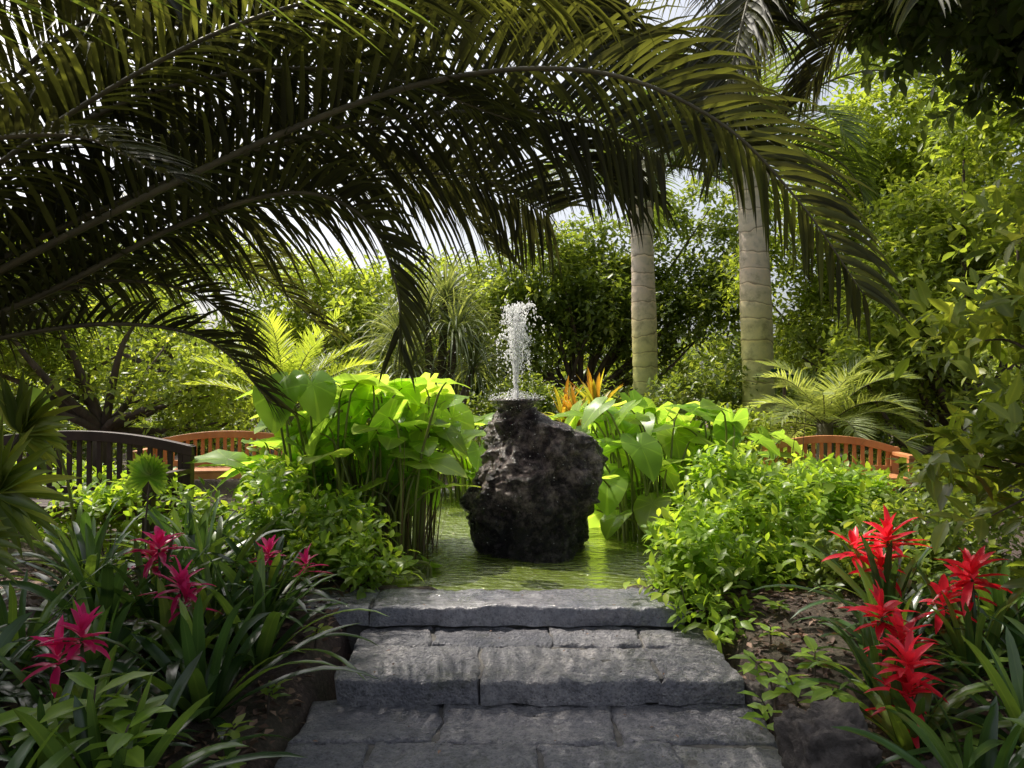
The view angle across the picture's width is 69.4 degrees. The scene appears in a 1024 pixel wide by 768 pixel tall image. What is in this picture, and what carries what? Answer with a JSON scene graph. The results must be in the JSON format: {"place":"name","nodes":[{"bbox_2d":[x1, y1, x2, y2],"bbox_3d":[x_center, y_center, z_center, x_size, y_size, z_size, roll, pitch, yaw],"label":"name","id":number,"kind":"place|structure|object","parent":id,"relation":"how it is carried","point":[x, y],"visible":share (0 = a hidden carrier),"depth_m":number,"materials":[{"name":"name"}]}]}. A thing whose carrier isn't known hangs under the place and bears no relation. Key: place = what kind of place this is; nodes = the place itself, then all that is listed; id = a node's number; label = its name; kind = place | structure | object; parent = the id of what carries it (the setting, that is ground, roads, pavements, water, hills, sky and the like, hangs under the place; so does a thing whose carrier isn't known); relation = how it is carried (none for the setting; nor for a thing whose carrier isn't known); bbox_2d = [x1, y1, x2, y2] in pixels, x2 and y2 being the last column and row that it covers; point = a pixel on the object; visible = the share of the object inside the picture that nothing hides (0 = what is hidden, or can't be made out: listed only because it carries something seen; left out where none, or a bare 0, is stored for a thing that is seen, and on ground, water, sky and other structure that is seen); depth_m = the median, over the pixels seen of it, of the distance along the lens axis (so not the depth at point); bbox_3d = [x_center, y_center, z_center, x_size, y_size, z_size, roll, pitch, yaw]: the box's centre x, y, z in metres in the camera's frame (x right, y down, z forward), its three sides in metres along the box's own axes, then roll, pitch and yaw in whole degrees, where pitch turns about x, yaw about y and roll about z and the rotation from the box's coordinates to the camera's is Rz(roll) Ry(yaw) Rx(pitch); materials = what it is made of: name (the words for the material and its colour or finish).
{"place":"outdoors","nodes":[
{"label":"outdoors","id":0,"kind":"place"},
{"bbox_2d":[0,404,1023,767],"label":"ground","id":1,"kind":"structure","parent":0,"point":[320,686],"depth_m":3.52,"materials":[{"name":"soil"}]},
{"bbox_2d":[0,663,41,675],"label":"bromeliad","id":2,"kind":"object","parent":1,"relation":"on","point":[20,670],"visible":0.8,"depth_m":2.79,"materials":[{"name":"green plant"}]},
{"bbox_2d":[0,612,49,704],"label":"bromeliad","id":3,"kind":"object","parent":1,"relation":"on","point":[15,689],"visible":0.41,"depth_m":2.96,"materials":[{"name":"green plant"}]},
{"bbox_2d":[0,705,58,761],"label":"bromeliad","id":4,"kind":"object","parent":1,"relation":"on","point":[5,758],"visible":0.27,"depth_m":2.17,"materials":[{"name":"green plant"}]},
{"bbox_2d":[0,577,67,627],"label":"bromeliad","id":5,"kind":"object","parent":1,"relation":"on","point":[2,591],"visible":0.24,"depth_m":3.54,"materials":[{"name":"green plant"}]},
{"bbox_2d":[0,611,69,703],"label":"bromeliad","id":6,"kind":"object","parent":1,"relation":"on","point":[8,633],"visible":0.72,"depth_m":2.80,"materials":[{"name":"green plant"}]},
{"bbox_2d":[0,386,74,549],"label":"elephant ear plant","id":7,"kind":"object","parent":1,"relation":"on","point":[36,392],"visible":0.16,"depth_m":4.58,"materials":[{"name":"green plant"}]},
{"bbox_2d":[0,369,81,583],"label":"fan palm","id":8,"kind":"object","parent":1,"relation":"on","point":[35,424],"visible":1,"depth_m":2.55,"materials":[{"name":"green plant"}]},
{"bbox_2d":[5,719,152,767],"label":"bromeliad","id":9,"kind":"object","parent":1,"relation":"on","point":[57,759],"visible":0.77,"depth_m":2.15,"materials":[{"name":"green plant"}]},
{"bbox_2d":[5,496,164,576],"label":"bromeliad","id":10,"kind":"object","parent":1,"relation":"on","point":[82,518],"visible":0.3,"depth_m":4.19,"materials":[{"name":"green plant"}]},
{"bbox_2d":[0,671,182,767],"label":"seedling plant","id":11,"kind":"object","parent":1,"relation":"on","point":[119,724],"visible":0.67,"depth_m":2.32,"materials":[{"name":"green plant"}]},
{"bbox_2d":[5,584,184,717],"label":"bromeliad","id":12,"kind":"object","parent":1,"relation":"on","point":[123,636],"visible":0.34,"depth_m":3.03,"materials":[{"name":"green plant"}]},
{"bbox_2d":[0,600,194,765],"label":"bromeliad","id":13,"kind":"object","parent":1,"relation":"on","point":[83,618],"visible":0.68,"depth_m":2.66,"materials":[{"name":"green plant"}]},
{"bbox_2d":[0,511,198,636],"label":"bromeliad","id":14,"kind":"object","parent":1,"relation":"on","point":[90,551],"visible":0.42,"depth_m":3.83,"materials":[{"name":"green plant"}]},
{"bbox_2d":[3,430,196,557],"bbox_3d":[-3.166,0.779,5.052,1.780,0.900,0.595,0,-1,4],"label":"garden bench","id":15,"kind":"object","parent":1,"relation":"on","point":[186,452],"visible":0.41,"depth_m":5.27,"materials":[{"name":"brown wood"}]},
{"bbox_2d":[0,660,202,767],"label":"bromeliad","id":16,"kind":"object","parent":1,"relation":"on","point":[14,729],"visible":0.34,"depth_m":2.40,"materials":[{"name":"green plant"}]},
{"bbox_2d":[0,528,221,637],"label":"bromeliad","id":17,"kind":"object","parent":1,"relation":"on","point":[106,596],"visible":0.5,"depth_m":3.36,"materials":[{"name":"green plant"}]},
{"bbox_2d":[8,454,239,564],"bbox_3d":[-3.336,0.893,5.598,3.066,0.931,2.200,0,-1,0],"label":"leafy shrub","id":18,"kind":"object","parent":1,"relation":"on","point":[101,494],"visible":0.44,"depth_m":4.78,"materials":[{"name":"green plant"}]},
{"bbox_2d":[0,215,261,481],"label":"broadleaf tree","id":19,"kind":"object","parent":1,"relation":"on","point":[93,417],"visible":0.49,"depth_m":9.70,"materials":[{"name":"green plant"}]},
{"bbox_2d":[125,450,169,582],"bbox_3d":[-1.940,0.778,3.968,0.223,0.858,0.158,-1,-1,28],"label":"fan palm","id":20,"kind":"object","parent":1,"relation":"on","point":[144,468],"visible":0.97,"depth_m":3.97,"materials":[{"name":"green plant"}]},
{"bbox_2d":[0,652,306,767],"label":"bromeliad","id":21,"kind":"object","parent":1,"relation":"on","point":[39,732],"visible":0.79,"depth_m":2.29,"materials":[{"name":"green plant"}]},
{"bbox_2d":[78,488,257,574],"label":"bromeliad","id":22,"kind":"object","parent":1,"relation":"on","point":[176,521],"visible":0.16,"depth_m":4.53,"materials":[{"name":"green plant"}]},
{"bbox_2d":[93,555,272,693],"bbox_3d":[-1.511,1.022,3.271,0.882,0.520,1.051,0,-1,0],"label":"bromeliad","id":23,"kind":"object","parent":1,"relation":"on","point":[170,614],"visible":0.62,"depth_m":3.26,"materials":[{"name":"green plant"}]},
{"bbox_2d":[94,496,296,588],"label":"bromeliad","id":24,"kind":"object","parent":1,"relation":"on","point":[207,538],"visible":0.4,"depth_m":4.19,"materials":[{"name":"green plant"}]},
{"bbox_2d":[12,218,398,447],"bbox_3d":[-7.074,-1.188,16.723,9.945,5.584,3.527,0,-1,0],"label":"broadleaf tree","id":25,"kind":"object","parent":1,"relation":"on","point":[289,317],"visible":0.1,"depth_m":16.38,"materials":[{"name":"green plant"}]},
{"bbox_2d":[133,431,281,479],"bbox_3d":[-2.902,0.881,7.455,1.580,0.800,0.595,0,-1,-12],"label":"garden bench","id":26,"kind":"object","parent":1,"relation":"on","point":[215,472],"visible":0.35,"depth_m":7.64,"materials":[{"name":"brown wood"}]},
{"bbox_2d":[100,511,321,611],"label":"bromeliad","id":27,"kind":"object","parent":1,"relation":"on","point":[189,542],"visible":0.35,"depth_m":3.92,"materials":[{"name":"green plant"}]},
{"bbox_2d":[60,583,379,755],"bbox_3d":[-1.197,1.135,2.970,1.242,0.606,1.027,1,-1,-31],"label":"bromeliad","id":28,"kind":"object","parent":1,"relation":"on","point":[191,649],"visible":0.74,"depth_m":2.95,"materials":[{"name":"green plant"}]},
{"bbox_2d":[0,0,439,67],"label":"young palm","id":29,"kind":"object","parent":1,"relation":"on","point":[90,8],"visible":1,"depth_m":1.84,"materials":[{"name":"green plant"}]},
{"bbox_2d":[128,553,326,663],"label":"bromeliad","id":30,"kind":"object","parent":1,"relation":"on","point":[209,615],"visible":0.28,"depth_m":3.52,"materials":[{"name":"green plant"}]},
{"bbox_2d":[138,547,388,697],"bbox_3d":[-1.156,1.084,3.404,1.105,0.685,1.205,1,-1,-23],"label":"bromeliad","id":31,"kind":"object","parent":1,"relation":"on","point":[272,623],"visible":0.72,"depth_m":3.37,"materials":[{"name":"green plant"}]},
{"bbox_2d":[182,420,356,538],"bbox_3d":[-1.652,0.897,6.005,1.058,1.308,1.968,0,-1,11],"label":"elephant ear plant","id":32,"kind":"object","parent":1,"relation":"on","point":[236,461],"visible":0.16,"depth_m":5.33,"materials":[{"name":"green plant"}]},
{"bbox_2d":[206,550,351,629],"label":"bromeliad","id":33,"kind":"object","parent":1,"relation":"on","point":[229,572],"visible":0.46,"depth_m":3.66,"materials":[{"name":"green plant"}]},
{"bbox_2d":[183,307,381,457],"bbox_3d":[-2.771,0.232,8.971,2.466,2.364,2.342,0,-1,0],"label":"cycad","id":34,"kind":"object","parent":1,"relation":"on","point":[301,352],"visible":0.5,"depth_m":8.73,"materials":[{"name":"green plant"}]},
{"bbox_2d":[171,444,423,599],"bbox_3d":[-1.343,0.886,4.816,1.791,0.975,1.150,-1,-2,39],"label":"leafy shrub","id":35,"kind":"object","parent":1,"relation":"on","point":[330,547],"visible":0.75,"depth_m":4.62,"materials":[{"name":"green plant"}]},
{"bbox_2d":[369,554,442,579],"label":"elephant ear plant","id":36,"kind":"object","parent":1,"relation":"on","point":[430,564],"visible":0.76,"depth_m":4.72,"materials":[{"name":"green plant"}]},
{"bbox_2d":[256,243,565,424],"bbox_3d":[-2.072,-0.651,15.234,6.344,4.470,3.250,0,-1,-9],"label":"broadleaf tree","id":37,"kind":"object","parent":1,"relation":"on","point":[354,290],"visible":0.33,"depth_m":14.93,"materials":[{"name":"green plant"}]},
{"bbox_2d":[0,0,837,200],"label":"feather palm","id":38,"kind":"object","parent":1,"relation":"on","point":[791,22],"visible":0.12,"depth_m":4.10,"materials":[{"name":"green plant"}]},
{"bbox_2d":[341,241,530,474],"bbox_3d":[-1.137,-0.422,11.161,3.101,3.820,2.827,0,-1,0],"label":"dracaena tree","id":39,"kind":"object","parent":1,"relation":"on","point":[453,322],"visible":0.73,"depth_m":11.10,"materials":[{"name":"green plant"}]},
{"bbox_2d":[0,0,911,424],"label":"feather palm","id":40,"kind":"object","parent":1,"relation":"on","point":[60,94],"visible":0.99,"depth_m":3.23,"materials":[{"name":"green plant"}]},
{"bbox_2d":[201,599,789,767],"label":"seedling plant","id":41,"kind":"object","parent":1,"relation":"on","point":[233,734],"visible":0.86,"depth_m":3.02,"materials":[{"name":"green plant"}]},
{"bbox_2d":[0,296,1019,448],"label":"distant trees","id":42,"kind":"object","parent":1,"relation":"on","point":[717,366],"visible":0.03,"depth_m":18.14,"materials":[{"name":"green plant"}]},
{"bbox_2d":[0,325,1021,472],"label":"hedge","id":43,"kind":"object","parent":1,"relation":"on","point":[715,394],"visible":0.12,"depth_m":11.48,"materials":[{"name":"green plant"}]},
{"bbox_2d":[0,561,1023,767],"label":"leaf litter","id":44,"kind":"object","parent":1,"relation":"on","point":[273,704],"visible":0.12,"depth_m":3.46,"materials":[{"name":"brown plant"}]},
{"bbox_2d":[0,554,151,673],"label":"bromeliad","id":45,"kind":"object","parent":44,"relation":"on","point":[11,615],"visible":0.46,"depth_m":3.23,"materials":[{"name":"green plant"}]},
{"bbox_2d":[42,526,273,658],"bbox_3d":[-1.710,0.998,3.562,1.091,0.608,0.971,0,-1,0],"label":"bromeliad","id":46,"kind":"object","parent":44,"relation":"on","point":[155,551],"visible":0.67,"depth_m":3.54,"materials":[{"name":"green plant"}]},
{"bbox_2d":[190,529,364,603],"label":"bromeliad","id":47,"kind":"object","parent":44,"relation":"on","point":[290,580],"visible":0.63,"depth_m":3.98,"materials":[{"name":"green plant"}]},
{"bbox_2d":[436,413,597,506],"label":"elephant ear plant","id":48,"kind":"object","parent":1,"relation":"on","point":[475,451],"visible":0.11,"depth_m":8.24,"materials":[{"name":"green plant"}]},
{"bbox_2d":[295,587,744,707],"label":"stone steps","id":49,"kind":"structure","parent":1,"relation":"on","point":[525,658],"depth_m":3.63,"materials":[{"name":"grey stone"}]},
{"bbox_2d":[222,489,818,574],"bbox_3d":[0.104,1.322,6.935,5.222,0.196,4.690,0,-1,0],"label":"pond edge","id":50,"kind":"object","parent":1,"relation":"on","point":[447,494],"visible":0.01,"depth_m":6.61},
{"bbox_2d":[541,367,622,425],"bbox_3d":[0.763,0.603,8.559,1.023,1.605,1.162,1,-1,-31],"label":"cordyline","id":51,"kind":"object","parent":1,"relation":"on","point":[592,392],"visible":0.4,"depth_m":8.47,"materials":[{"name":"orange plant"}]},
{"bbox_2d":[453,170,770,402],"bbox_3d":[2.112,-1.642,15.706,7.114,6.426,4.052,0,-1,0],"label":"broadleaf tree","id":52,"kind":"object","parent":1,"relation":"on","point":[593,285],"visible":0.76,"depth_m":15.19,"materials":[{"name":"green plant"}]},
{"bbox_2d":[520,46,771,399],"label":"palm tree","id":53,"kind":"object","parent":1,"relation":"on","point":[644,329],"visible":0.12,"depth_m":12.86,"materials":[{"name":"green plant"}]},
{"bbox_2d":[493,0,1021,206],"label":"feather palm","id":54,"kind":"object","parent":1,"relation":"on","point":[743,39],"visible":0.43,"depth_m":4.41,"materials":[{"name":"green plant"}]},
{"bbox_2d":[744,679,775,718],"bbox_3d":[1.099,1.390,3.273,0.153,0.158,0.232,0,-1,0],"label":"boulder","id":55,"kind":"object","parent":1,"relation":"on","point":[756,687],"visible":0.35,"depth_m":3.23,"materials":[{"name":"stone"}]},
{"bbox_2d":[592,0,938,462],"label":"palm tree","id":56,"kind":"object","parent":1,"relation":"on","point":[756,315],"visible":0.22,"depth_m":10.82,"materials":[{"name":"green plant"}]},
{"bbox_2d":[588,384,954,488],"bbox_3d":[3.197,0.679,8.896,5.038,1.484,2.571,0,-1,0],"label":"leafy shrub","id":57,"kind":"object","parent":1,"relation":"on","point":[754,421],"visible":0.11,"depth_m":8.97,"materials":[{"name":"green plant"}]},
{"bbox_2d":[623,436,920,653],"bbox_3d":[1.742,0.927,4.967,2.854,1.156,1.473,1,-2,-38],"label":"leafy shrub","id":58,"kind":"object","parent":1,"relation":"on","point":[713,554],"visible":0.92,"depth_m":4.49,"materials":[{"name":"green plant"}]},
{"bbox_2d":[694,396,870,533],"bbox_3d":[2.205,0.712,6.853,1.435,1.316,1.908,0,-1,0],"label":"elephant ear plant","id":59,"kind":"object","parent":1,"relation":"on","point":[764,439],"visible":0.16,"depth_m":6.51,"materials":[{"name":"green plant"}]},
{"bbox_2d":[771,369,797,462],"bbox_3d":[3.870,0.568,10.507,0.380,1.560,0.067,0,-1,0],"label":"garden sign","id":60,"kind":"object","parent":1,"relation":"on","point":[784,387],"visible":0.33,"depth_m":10.50,"materials":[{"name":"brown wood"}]},
{"bbox_2d":[728,635,861,740],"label":"seedling plant","id":61,"kind":"object","parent":1,"relation":"on","point":[815,693],"visible":0.84,"depth_m":2.97,"materials":[{"name":"green plant"}]},
{"bbox_2d":[773,696,885,767],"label":"boulder","id":62,"kind":"object","parent":1,"relation":"on","point":[811,737],"visible":0.96,"depth_m":2.60,"materials":[{"name":"stone"}]},
{"bbox_2d":[742,352,928,463],"bbox_3d":[3.536,0.511,8.394,2.164,1.781,2.080,0,-1,0],"label":"silver palm","id":63,"kind":"object","parent":1,"relation":"on","point":[825,407],"visible":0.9,"depth_m":8.19,"materials":[{"name":"green plant"}]},
{"bbox_2d":[762,435,916,525],"bbox_3d":[3.002,0.879,6.855,1.230,0.780,0.595,0,-1,12],"label":"garden bench","id":64,"kind":"object","parent":1,"relation":"on","point":[890,450],"visible":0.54,"depth_m":7.04,"materials":[{"name":"brown wood"}]},
{"bbox_2d":[715,22,1023,447],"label":"broadleaf tree","id":65,"kind":"object","parent":1,"relation":"on","point":[794,336],"visible":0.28,"depth_m":12.34,"materials":[{"name":"green plant"}]},
{"bbox_2d":[761,580,985,733],"bbox_3d":[1.611,1.108,3.064,0.885,0.601,0.833,-1,-2,38],"label":"bromeliad","id":66,"kind":"object","parent":1,"relation":"on","point":[868,648],"visible":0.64,"depth_m":3.05,"materials":[{"name":"red plant"}]},
{"bbox_2d":[754,504,1004,631],"bbox_3d":[1.908,0.912,3.668,1.194,0.621,1.014,-1,-2,44],"label":"bromeliad","id":67,"kind":"object","parent":1,"relation":"on","point":[889,582],"visible":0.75,"depth_m":3.69,"materials":[{"name":"red plant"}]},
{"bbox_2d":[794,558,1000,701],"bbox_3d":[1.738,1.060,3.340,0.894,0.490,0.952,0,-1,0],"label":"bromeliad","id":68,"kind":"object","parent":1,"relation":"on","point":[908,616],"visible":0.36,"depth_m":3.37,"materials":[{"name":"green plant"}]},
{"bbox_2d":[784,452,1023,597],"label":"leafy shrub","id":69,"kind":"object","parent":1,"relation":"on","point":[930,565],"visible":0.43,"depth_m":4.22,"materials":[{"name":"green plant"}]},
{"bbox_2d":[790,0,1023,143],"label":"canopy tree","id":70,"kind":"object","parent":1,"relation":"on","point":[921,32],"visible":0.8,"depth_m":5.28,"materials":[{"name":"green plant"}]},
{"bbox_2d":[803,85,1023,456],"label":"broadleaf tree","id":71,"kind":"object","parent":1,"relation":"on","point":[921,261],"visible":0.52,"depth_m":8.94,"materials":[{"name":"green plant"}]},
{"bbox_2d":[822,630,1012,761],"bbox_3d":[1.513,1.183,2.743,0.757,0.520,0.776,0,-1,0],"label":"bromeliad","id":72,"kind":"object","parent":1,"relation":"on","point":[895,728],"visible":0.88,"depth_m":2.76,"materials":[{"name":"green plant"}]},
{"bbox_2d":[833,689,1023,767],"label":"bromeliad","id":73,"kind":"object","parent":1,"relation":"on","point":[948,756],"visible":0.92,"depth_m":2.40,"materials":[{"name":"green plant"}]},
{"bbox_2d":[900,756,957,767],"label":"boulder","id":74,"kind":"object","parent":1,"relation":"on","point":[933,762],"visible":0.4,"depth_m":2.51,"materials":[{"name":"stone"}]},
{"bbox_2d":[845,546,1023,679],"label":"bromeliad","id":75,"kind":"object","parent":1,"relation":"on","point":[972,620],"visible":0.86,"depth_m":3.17,"materials":[{"name":"red plant"}]},
{"bbox_2d":[875,172,1023,610],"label":"overhanging shrub","id":76,"kind":"object","parent":1,"relation":"on","point":[1001,402],"visible":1,"depth_m":3.25,"materials":[{"name":"green plant"}]},
{"bbox_2d":[875,626,1023,767],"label":"bromeliad","id":77,"kind":"object","parent":1,"relation":"on","point":[1011,695],"visible":0.74,"depth_m":2.58,"materials":[{"name":"green plant"}]},
{"bbox_2d":[919,578,1023,669],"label":"bromeliad","id":78,"kind":"object","parent":1,"relation":"on","point":[1012,611],"visible":0.27,"depth_m":3.14,"materials":[{"name":"green plant"}]},
{"bbox_2d":[925,559,1023,628],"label":"bromeliad","id":79,"kind":"object","parent":1,"relation":"on","point":[996,597],"visible":0.23,"depth_m":3.46,"materials":[{"name":"green plant"}]},
{"bbox_2d":[936,152,1023,409],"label":"overhanging shrub","id":80,"kind":"object","parent":1,"relation":"on","point":[969,199],"visible":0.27,"depth_m":5.16,"materials":[{"name":"green plant"}]},
{"bbox_2d":[953,612,1023,698],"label":"bromeliad","id":81,"kind":"object","parent":1,"relation":"on","point":[1018,625],"visible":0.6,"depth_m":2.87,"materials":[{"name":"green plant"}]},
{"bbox_2d":[1002,717,1023,726],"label":"bromeliad","id":82,"kind":"object","parent":1,"relation":"on","point":[1020,722],"visible":1,"depth_m":2.26,"materials":[{"name":"green plant"}]},
{"bbox_2d":[0,0,1023,402],"label":"sky","id":83,"kind":"structure","parent":0,"point":[332,240],"materials":[{"name":"white"}]},
{"bbox_2d":[274,700,783,767],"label":"stone path","id":84,"kind":"structure","parent":0,"point":[521,735],"depth_m":2.94,"materials":[{"name":"grey stone"}]},
{"bbox_2d":[288,495,785,591],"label":"pond water","id":85,"kind":"structure","parent":0,"point":[599,561],"depth_m":5.07,"materials":[{"name":"green liquid"}]},
{"bbox_2d":[232,370,485,560],"bbox_3d":[-1.147,0.724,5.700,2.042,1.641,1.885,0,-1,0],"label":"elephant ear plant","id":86,"kind":"object","parent":85,"relation":"in","point":[400,466],"visible":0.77,"depth_m":5.36,"materials":[{"name":"green plant"}]},
{"bbox_2d":[449,296,625,563],"bbox_3d":[0.048,0.415,5.598,1.350,2.194,1.574,0,-1,-17],"label":"fountain","id":87,"kind":"object","parent":85,"relation":"in","point":[533,496],"visible":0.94,"depth_m":5.35,"materials":[{"name":"black stone"}]},
{"bbox_2d":[553,389,748,542],"bbox_3d":[1.325,0.804,6.668,1.975,1.524,2.526,0,-1,0],"label":"elephant ear plant","id":88,"kind":"object","parent":85,"relation":"in","point":[645,443],"visible":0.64,"depth_m":6.13,"materials":[{"name":"green plant"}]}
]}

